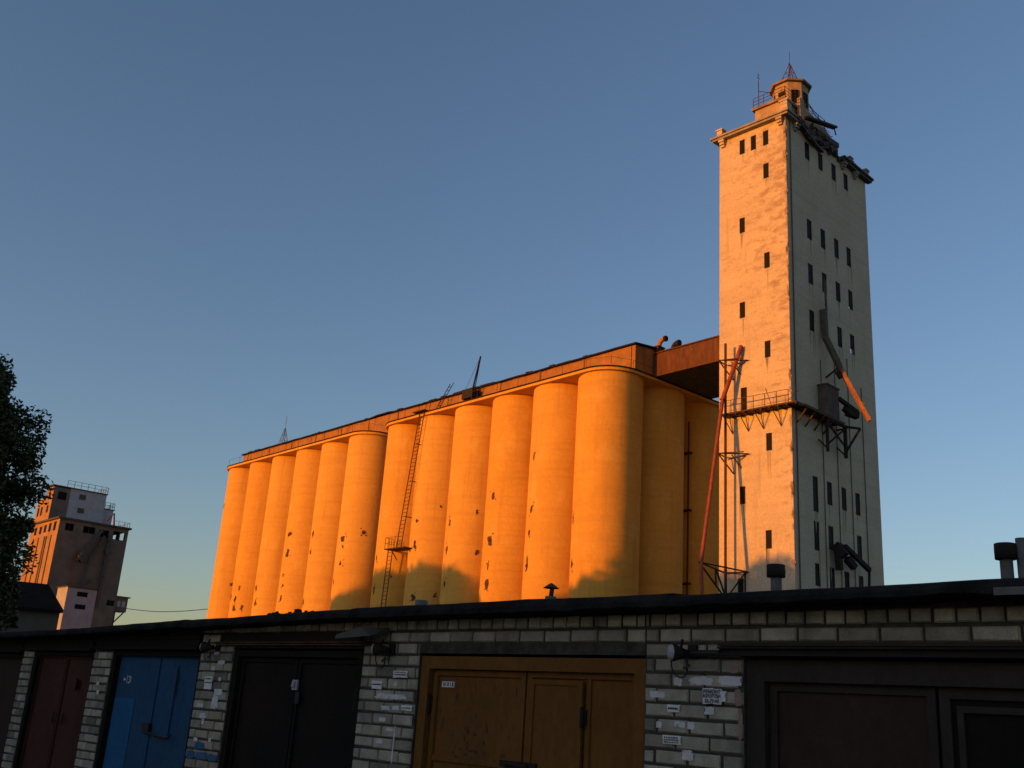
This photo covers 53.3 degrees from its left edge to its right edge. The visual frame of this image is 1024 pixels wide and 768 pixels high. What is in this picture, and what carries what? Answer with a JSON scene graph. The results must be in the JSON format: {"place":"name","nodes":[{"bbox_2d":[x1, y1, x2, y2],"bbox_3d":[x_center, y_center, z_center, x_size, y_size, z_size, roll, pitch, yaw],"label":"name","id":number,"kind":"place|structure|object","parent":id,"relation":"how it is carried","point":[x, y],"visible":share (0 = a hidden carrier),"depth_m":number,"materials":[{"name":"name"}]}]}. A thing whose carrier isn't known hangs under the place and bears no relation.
{"place":"outdoors","nodes":[
{"label":"outdoors","id":0,"kind":"place"},
{"bbox_2d":[0,579,63,631],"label":"old shed","id":1,"kind":"structure","parent":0,"point":[39,607],"depth_m":57.85,"materials":[{"name":"black"}]},
{"bbox_2d":[2,616,17,627],"bbox_3d":[-28.008,13.288,57.003,0.900,0.600,0.057,12,-20,-24],"label":"window","id":2,"kind":"structure","parent":1,"relation":"in","point":[13,620],"depth_m":57.02,"materials":[{"name":"black glass"}]},
{"bbox_2d":[207,423,387,618],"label":"silo block","id":3,"kind":"structure","parent":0,"point":[299,528],"depth_m":128.22,"materials":[{"name":"concrete"}]},
{"bbox_2d":[126,608,206,611],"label":"power cable","id":4,"kind":"object","parent":3,"relation":"attached to","point":[167,611],"visible":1,"depth_m":153.60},
{"bbox_2d":[241,342,664,460],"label":"conveyor gallery","id":5,"kind":"object","parent":3,"relation":"on","point":[641,353],"visible":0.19,"depth_m":109.84,"materials":[{"name":"rusty steel"},{"name":"felt"}]},
{"bbox_2d":[278,418,287,443],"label":"lattice mast","id":6,"kind":"object","parent":5,"relation":"on","point":[284,431],"visible":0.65,"depth_m":151.89,"materials":[{"name":"grey metal"}]},
{"bbox_2d":[0,0,1023,624],"label":"sky","id":7,"kind":"structure","parent":0,"point":[223,222],"materials":[{"name":"blue"}]},
{"label":"ground","id":8,"kind":"structure","parent":0,"visible":0},
{"bbox_2d":[0,632,25,767],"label":"garage","id":9,"kind":"structure","parent":8,"relation":"on","point":[11,655],"depth_m":14.66,"materials":[{"name":"brick"}]},
{"bbox_2d":[0,657,22,767],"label":"door leaf","id":10,"kind":"structure","parent":9,"relation":"in","point":[10,667],"depth_m":14.66,"materials":[{"name":"brown paint"}]},
{"bbox_2d":[0,353,54,630],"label":"broadleaf tree","id":11,"kind":"object","parent":8,"relation":"on","point":[18,527],"visible":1,"depth_m":43.35,"materials":[{"name":"green plant"}]},
{"bbox_2d":[1,628,96,767],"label":"garage","id":12,"kind":"structure","parent":8,"relation":"on","point":[45,726],"depth_m":13.58,"materials":[{"name":"metal"}]},
{"bbox_2d":[19,656,67,767],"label":"door leaf","id":13,"kind":"structure","parent":12,"relation":"in","point":[51,672],"depth_m":13.68,"materials":[{"name":"red paint"}]},
{"bbox_2d":[47,656,93,767],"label":"door leaf","id":14,"kind":"structure","parent":12,"relation":"in","point":[69,717],"depth_m":13.12,"materials":[{"name":"red paint"}]},
{"bbox_2d":[20,480,131,626],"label":"distant elevator","id":15,"kind":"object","parent":8,"relation":"on","point":[75,543],"visible":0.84,"depth_m":167.89,"materials":[{"name":"brown concrete"}]},
{"bbox_2d":[106,600,114,605],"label":"window","id":16,"kind":"structure","parent":15,"relation":"in","point":[109,602],"depth_m":167.72,"materials":[{"name":"black glass"}]},
{"bbox_2d":[56,585,98,629],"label":"white annex","id":17,"kind":"object","parent":8,"relation":"on","point":[77,604],"visible":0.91,"depth_m":108.03,"materials":[{"name":"white paint"}]},
{"bbox_2d":[74,604,85,609],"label":"window","id":18,"kind":"structure","parent":17,"relation":"in","point":[77,606],"depth_m":108.23,"materials":[{"name":"black glass"}]},
{"bbox_2d":[77,592,87,596],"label":"window","id":19,"kind":"structure","parent":17,"relation":"in","point":[81,594],"depth_m":108.62,"materials":[{"name":"black glass"}]},
{"bbox_2d":[74,620,204,767],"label":"garage","id":20,"kind":"structure","parent":8,"relation":"on","point":[139,704],"depth_m":11.89,"materials":[{"name":"metal"}]},
{"bbox_2d":[102,656,159,767],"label":"door leaf","id":21,"kind":"structure","parent":20,"relation":"in","point":[125,746],"depth_m":12.01,"materials":[{"name":"blue paint"}]},
{"bbox_2d":[140,656,199,767],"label":"door leaf","id":22,"kind":"structure","parent":20,"relation":"in","point":[166,730],"depth_m":11.39,"materials":[{"name":"blue paint"}]},
{"bbox_2d":[179,609,372,767],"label":"garage","id":23,"kind":"structure","parent":8,"relation":"on","point":[284,692],"depth_m":10.00,"materials":[{"name":"brick"}]},
{"bbox_2d":[203,676,212,689],"bbox_3d":[-3.217,3.163,10.800,0.165,0.133,0.011,-14,-25,43],"label":"paper notice","id":24,"kind":"object","parent":23,"relation":"attached to","point":[208,682],"visible":1,"depth_m":10.80,"materials":[{"name":"white paper"}]},
{"bbox_2d":[200,639,220,662],"bbox_3d":[-3.201,2.826,10.801,0.212,0.246,0.125,5,-18,-4],"label":"wall lamp","id":25,"kind":"object","parent":23,"relation":"attached to","point":[205,647],"visible":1,"depth_m":10.78,"materials":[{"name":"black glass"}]},
{"bbox_2d":[228,658,299,767],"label":"door leaf","id":26,"kind":"structure","parent":23,"relation":"in","point":[265,702],"depth_m":10.14,"materials":[{"name":"paint"}]},
{"bbox_2d":[288,609,311,612],"bbox_3d":[-2.722,3.154,13.328,0.225,0.399,0.426,-14,-25,43],"label":"scrap heap","id":27,"kind":"object","parent":23,"relation":"on","point":[297,610],"visible":0.17,"depth_m":13.22,"materials":[{"name":"metal"}]},
{"bbox_2d":[286,659,358,767],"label":"door leaf","id":28,"kind":"structure","parent":23,"relation":"in","point":[324,699],"depth_m":9.48,"materials":[{"name":"paint"}]},
{"bbox_2d":[350,593,690,767],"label":"garage","id":29,"kind":"structure","parent":8,"relation":"on","point":[542,683],"depth_m":7.88,"materials":[{"name":"brick"}]},
{"bbox_2d":[335,627,389,637],"bbox_3d":[-1.303,2.189,8.964,0.440,0.115,0.280,-14,-25,43],"label":"loose roof sheet","id":30,"kind":"object","parent":29,"relation":"attached to","point":[362,631],"visible":1,"depth_m":8.84,"materials":[{"name":"grey metal"}]},
{"bbox_2d":[371,680,381,688],"bbox_3d":[-1.178,2.618,8.883,0.148,0.072,0.011,-14,-25,43],"label":"paper notice","id":31,"kind":"object","parent":29,"relation":"attached to","point":[376,684],"visible":1,"depth_m":8.88,"materials":[{"name":"white paper"}]},
{"bbox_2d":[371,639,395,668],"bbox_3d":[-1.116,2.332,8.817,0.211,0.246,0.125,5,-18,-4],"label":"wall lamp","id":32,"kind":"object","parent":29,"relation":"attached to","point":[378,648],"visible":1,"depth_m":8.80,"materials":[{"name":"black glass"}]},
{"bbox_2d":[393,670,407,677],"bbox_3d":[-0.954,2.475,8.706,0.196,0.064,0.011,-14,-25,43],"label":"paper notice","id":33,"kind":"object","parent":29,"relation":"attached to","point":[400,673],"visible":1,"depth_m":8.71,"materials":[{"name":"white paper"}]},
{"bbox_2d":[401,705,412,710],"bbox_3d":[-0.882,2.711,8.537,0.145,0.047,0.011,-14,-25,43],"label":"paper notice","id":34,"kind":"object","parent":29,"relation":"attached to","point":[406,707],"visible":1,"depth_m":8.54,"materials":[{"name":"white paper"}]},
{"bbox_2d":[415,600,427,604],"bbox_3d":[-1.058,2.696,11.746,0.150,0.403,0.148,-14,-25,43],"label":"roof vent","id":35,"kind":"object","parent":29,"relation":"on","point":[421,602],"visible":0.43,"depth_m":11.74,"materials":[{"name":"grey metal"}]},
{"bbox_2d":[426,669,527,767],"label":"door leaf","id":36,"kind":"structure","parent":29,"relation":"in","point":[477,720],"depth_m":8.10,"materials":[{"name":"paint"}]},
{"bbox_2d":[543,583,558,598],"bbox_3d":[0.389,2.290,10.395,0.168,0.525,0.168,-14,-25,43],"label":"roof vent","id":37,"kind":"object","parent":29,"relation":"on","point":[551,586],"visible":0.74,"depth_m":10.42,"materials":[{"name":"metal"}]},
{"bbox_2d":[499,671,634,767],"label":"door leaf","id":38,"kind":"structure","parent":29,"relation":"in","point":[573,719],"depth_m":7.36,"materials":[{"name":"paint"}]},
{"bbox_2d":[370,356,718,606],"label":"silo block","id":39,"kind":"structure","parent":8,"relation":"on","point":[571,484],"depth_m":98.55,"materials":[{"name":"concrete"}]},
{"bbox_2d":[381,409,427,606],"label":"steel ladder","id":40,"kind":"object","parent":39,"relation":"attached to","point":[398,549],"visible":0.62,"depth_m":111.25,"materials":[{"name":"metal"}]},
{"bbox_2d":[437,383,453,406],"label":"leaning ladder","id":41,"kind":"object","parent":39,"relation":"on","point":[445,394],"visible":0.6,"depth_m":115.96,"materials":[{"name":"metal"}]},
{"bbox_2d":[462,356,481,400],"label":"roof hoist","id":42,"kind":"object","parent":39,"relation":"on","point":[470,395],"visible":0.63,"depth_m":112.20,"materials":[{"name":"metal"}]},
{"bbox_2d":[653,335,718,398],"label":"conveyor bridge","id":43,"kind":"structure","parent":39,"relation":"on","point":[693,366],"depth_m":95.67,"materials":[{"name":"metal"}]},
{"bbox_2d":[654,345,664,351],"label":"vent housing","id":44,"kind":"object","parent":43,"relation":"on","point":[660,348],"visible":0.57,"depth_m":98.14,"materials":[{"name":"metal"}]},
{"bbox_2d":[657,336,667,345],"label":"gooseneck vent","id":45,"kind":"object","parent":43,"relation":"on","point":[661,340],"visible":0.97,"depth_m":98.33,"materials":[{"name":"metal"}]},
{"bbox_2d":[671,340,681,347],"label":"gooseneck vent","id":46,"kind":"object","parent":43,"relation":"on","point":[677,343],"visible":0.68,"depth_m":98.19,"materials":[{"name":"metal"}]},
{"bbox_2d":[682,421,692,594],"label":"corner drain pipe","id":47,"kind":"object","parent":39,"relation":"attached to","point":[687,510],"visible":0.52,"depth_m":98.45,"materials":[{"name":"metal"}]},
{"bbox_2d":[699,345,742,593],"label":"grain spout","id":48,"kind":"object","parent":8,"relation":"on","point":[722,399],"visible":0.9,"depth_m":80.77,"materials":[{"name":"red paint"}]},
{"bbox_2d":[698,343,748,592],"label":"spout support post","id":49,"kind":"object","parent":8,"relation":"on","point":[725,453],"visible":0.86,"depth_m":81.51,"materials":[{"name":"metal"}]},
{"bbox_2d":[710,78,883,592],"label":"elevator tower","id":50,"kind":"structure","parent":8,"relation":"on","point":[803,497],"depth_m":85.56,"materials":[{"name":"paint"}]},
{"bbox_2d":[738,578,743,591],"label":"window","id":51,"kind":"structure","parent":50,"relation":"in","point":[741,584],"depth_m":79.51,"materials":[{"name":"black glass"}]},
{"bbox_2d":[740,139,744,154],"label":"window","id":52,"kind":"structure","parent":50,"relation":"in","point":[742,143],"depth_m":91.25,"materials":[{"name":"black glass"}]},
{"bbox_2d":[740,217,744,232],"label":"window","id":53,"kind":"structure","parent":50,"relation":"in","point":[742,221],"depth_m":88.90,"materials":[{"name":"black glass"}]},
{"bbox_2d":[740,302,744,317],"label":"window","id":54,"kind":"structure","parent":50,"relation":"in","point":[742,305],"depth_m":86.46,"materials":[{"name":"black glass"}]},
{"bbox_2d":[740,486,745,503],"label":"window","id":55,"kind":"structure","parent":50,"relation":"in","point":[742,489],"depth_m":81.60,"materials":[{"name":"black glass"}]},
{"bbox_2d":[741,387,746,409],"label":"door","id":56,"kind":"structure","parent":50,"relation":"in","point":[743,390],"depth_m":83.98,"materials":[{"name":"brown metal"}]},
{"bbox_2d":[751,135,755,150],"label":"window","id":57,"kind":"structure","parent":50,"relation":"in","point":[753,138],"depth_m":90.48,"materials":[{"name":"black glass"}]},
{"bbox_2d":[757,74,770,105],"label":"whip aerial","id":58,"kind":"object","parent":50,"relation":"on","point":[758,90],"visible":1,"depth_m":92.38,"materials":[{"name":"metal"}]},
{"bbox_2d":[763,130,767,145],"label":"window","id":59,"kind":"structure","parent":50,"relation":"in","point":[765,134],"depth_m":89.62,"materials":[{"name":"black glass"}]},
{"bbox_2d":[763,163,768,178],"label":"window","id":60,"kind":"structure","parent":50,"relation":"in","point":[765,166],"depth_m":88.60,"materials":[{"name":"black glass"}]},
{"bbox_2d":[764,252,769,267],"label":"window","id":61,"kind":"structure","parent":50,"relation":"in","point":[766,255],"depth_m":86.02,"materials":[{"name":"black glass"}]},
{"bbox_2d":[765,340,770,357],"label":"window","id":62,"kind":"structure","parent":50,"relation":"in","point":[767,343],"depth_m":83.57,"materials":[{"name":"black glass"}]},
{"bbox_2d":[766,433,771,450],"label":"window","id":63,"kind":"structure","parent":50,"relation":"in","point":[768,435],"depth_m":81.16,"materials":[{"name":"brown glass"}]},
{"bbox_2d":[766,530,771,548],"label":"window","id":64,"kind":"structure","parent":50,"relation":"in","point":[768,532],"depth_m":78.84,"materials":[{"name":"brown glass"}]},
{"bbox_2d":[782,52,796,78],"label":"radio mast","id":65,"kind":"object","parent":50,"relation":"on","point":[789,74],"visible":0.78,"depth_m":95.89,"materials":[{"name":"metal"}]},
{"bbox_2d":[805,142,808,159],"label":"window","id":66,"kind":"structure","parent":50,"relation":"in","point":[806,145],"depth_m":90.61,"materials":[{"name":"black glass"}]},
{"bbox_2d":[807,219,811,240],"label":"window","id":67,"kind":"structure","parent":50,"relation":"in","point":[809,234],"depth_m":88.19,"materials":[{"name":"black glass"}]},
{"bbox_2d":[808,263,812,284],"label":"window","id":68,"kind":"structure","parent":50,"relation":"in","point":[810,268],"depth_m":86.90,"materials":[{"name":"black glass"}]},
{"bbox_2d":[809,309,813,331],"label":"window","id":69,"kind":"structure","parent":50,"relation":"in","point":[811,314],"depth_m":85.60,"materials":[{"name":"black glass"}]},
{"bbox_2d":[813,476,817,511],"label":"window","id":70,"kind":"structure","parent":50,"relation":"in","point":[815,481],"depth_m":80.88,"materials":[{"name":"black glass"}]},
{"bbox_2d":[814,521,819,550],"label":"window","id":71,"kind":"structure","parent":50,"relation":"in","point":[816,534],"depth_m":79.81,"materials":[{"name":"black glass"}]},
{"bbox_2d":[815,563,820,586],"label":"window","id":72,"kind":"structure","parent":50,"relation":"in","point":[817,575],"depth_m":78.86,"materials":[{"name":"black glass"}]},
{"bbox_2d":[818,153,822,171],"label":"window","id":73,"kind":"structure","parent":50,"relation":"in","point":[820,166],"depth_m":92.10,"materials":[{"name":"black glass"}]},
{"bbox_2d":[820,228,824,249],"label":"window","id":74,"kind":"structure","parent":50,"relation":"in","point":[822,232],"depth_m":89.73,"materials":[{"name":"black glass"}]},
{"bbox_2d":[822,273,826,292],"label":"window","id":75,"kind":"structure","parent":50,"relation":"in","point":[823,275],"depth_m":88.47,"materials":[{"name":"black glass"}]},
{"bbox_2d":[827,482,831,505],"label":"window","id":76,"kind":"structure","parent":50,"relation":"in","point":[829,485],"depth_m":82.52,"materials":[{"name":"black glass"}]},
{"bbox_2d":[828,526,833,549],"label":"window","id":77,"kind":"structure","parent":50,"relation":"in","point":[830,529],"depth_m":81.41,"materials":[{"name":"black glass"}]},
{"bbox_2d":[830,567,834,587],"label":"window","id":78,"kind":"structure","parent":50,"relation":"in","point":[832,581],"depth_m":80.41,"materials":[{"name":"black glass"}]},
{"bbox_2d":[831,163,835,181],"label":"window","id":79,"kind":"structure","parent":50,"relation":"in","point":[832,166],"depth_m":93.70,"materials":[{"name":"black glass"}]},
{"bbox_2d":[834,238,838,258],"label":"window","id":80,"kind":"structure","parent":50,"relation":"in","point":[836,252],"depth_m":91.32,"materials":[{"name":"black glass"}]},
{"bbox_2d":[836,282,839,301],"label":"window","id":81,"kind":"structure","parent":50,"relation":"in","point":[837,284],"depth_m":90.04,"materials":[{"name":"black glass"}]},
{"bbox_2d":[837,326,841,347],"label":"window","id":82,"kind":"structure","parent":50,"relation":"in","point":[839,331],"depth_m":88.73,"materials":[{"name":"black glass"}]},
{"bbox_2d":[841,487,846,510],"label":"window","id":83,"kind":"structure","parent":50,"relation":"in","point":[843,490],"depth_m":84.07,"materials":[{"name":"black glass"}]},
{"bbox_2d":[843,173,847,190],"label":"window","id":84,"kind":"structure","parent":50,"relation":"in","point":[844,176],"depth_m":95.19,"materials":[{"name":"black glass"}]},
{"bbox_2d":[820,280,871,421],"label":"grain chute","id":85,"kind":"object","parent":50,"relation":"attached to","point":[840,373],"visible":1,"depth_m":85.07,"materials":[{"name":"orange paint"}]},
{"bbox_2d":[844,571,849,586],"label":"window","id":86,"kind":"structure","parent":50,"relation":"in","point":[846,574],"depth_m":82.04,"materials":[{"name":"black glass"}]},
{"bbox_2d":[846,247,850,267],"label":"window","id":87,"kind":"structure","parent":50,"relation":"in","point":[847,249],"depth_m":92.84,"materials":[{"name":"black glass"}]},
{"bbox_2d":[848,290,852,310],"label":"window","id":88,"kind":"structure","parent":50,"relation":"in","point":[849,292],"depth_m":91.52,"materials":[{"name":"black glass"}]},
{"bbox_2d":[850,334,854,355],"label":"window","id":89,"kind":"structure","parent":50,"relation":"in","point":[851,336],"depth_m":90.26,"materials":[{"name":"black glass"}]},
{"bbox_2d":[855,493,859,515],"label":"window","id":90,"kind":"structure","parent":50,"relation":"in","point":[857,497],"depth_m":85.64,"materials":[{"name":"black glass"}]},
{"bbox_2d":[857,535,861,557],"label":"window","id":91,"kind":"structure","parent":50,"relation":"in","point":[859,545],"depth_m":84.54,"materials":[{"name":"black glass"}]},
{"bbox_2d":[858,575,862,586],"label":"window","id":92,"kind":"structure","parent":50,"relation":"in","point":[860,577],"depth_m":83.68,"materials":[{"name":"black glass"}]},
{"bbox_2d":[643,578,1023,767],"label":"garage","id":93,"kind":"structure","parent":8,"relation":"on","point":[924,675],"depth_m":6.02,"materials":[{"name":"brick"}]},
{"bbox_2d":[662,735,680,744],"bbox_3d":[1.043,2.327,6.677,0.143,0.055,0.011,-14,-25,43],"label":"paper notice","id":94,"kind":"object","parent":93,"relation":"attached to","point":[671,739],"visible":1,"depth_m":6.67,"materials":[{"name":"white paper"}]},
{"bbox_2d":[667,704,679,711],"bbox_3d":[1.064,2.139,6.729,0.108,0.052,0.011,-14,-25,43],"label":"paper notice","id":95,"kind":"object","parent":93,"relation":"attached to","point":[673,708],"visible":1,"depth_m":6.73,"materials":[{"name":"white paper"}]},
{"bbox_2d":[666,639,697,677],"bbox_3d":[1.120,1.802,6.691,0.208,0.246,0.125,5,-18,-4],"label":"wall lamp","id":96,"kind":"object","parent":93,"relation":"attached to","point":[674,652],"visible":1,"depth_m":6.67,"materials":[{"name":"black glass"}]},
{"bbox_2d":[702,688,721,704],"bbox_3d":[1.283,2.005,6.553,0.146,0.100,0.012,-14,-25,43],"label":"paper notice","id":97,"kind":"object","parent":93,"relation":"attached to","point":[711,696],"visible":1,"depth_m":6.55,"materials":[{"name":"white paper"}]},
{"bbox_2d":[721,691,725,701],"bbox_3d":[1.344,1.988,6.499,0.042,0.069,0.009,-14,-25,43],"label":"paper notice","id":98,"kind":"object","parent":93,"relation":"attached to","point":[723,698],"visible":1,"depth_m":6.49,"materials":[{"name":"white paper"}]},
{"bbox_2d":[766,564,785,589],"bbox_3d":[2.240,1.820,8.646,0.159,0.574,0.159,-14,-25,43],"label":"roof vent","id":99,"kind":"object","parent":93,"relation":"on","point":[776,573],"visible":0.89,"depth_m":8.65,"materials":[{"name":"metal"}]},
{"bbox_2d":[766,682,942,767],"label":"door leaf","id":100,"kind":"structure","parent":93,"relation":"in","point":[809,725],"depth_m":5.97,"materials":[{"name":"brown paint"}]},
{"bbox_2d":[938,687,1023,767],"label":"door leaf","id":101,"kind":"structure","parent":93,"relation":"in","point":[981,728],"depth_m":5.48,"materials":[{"name":"paint"}]},
{"bbox_2d":[994,542,1016,577],"bbox_3d":[3.588,1.468,7.375,0.153,0.630,0.153,-14,-25,43],"label":"roof vent","id":102,"kind":"object","parent":93,"relation":"on","point":[1005,554],"visible":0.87,"depth_m":7.39,"materials":[{"name":"metal"}]},
{"bbox_2d":[1015,537,1023,577],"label":"roof vent","id":103,"kind":"object","parent":93,"relation":"on","point":[1019,542],"visible":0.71,"depth_m":7.39,"materials":[{"name":"grey metal"}]}
]}

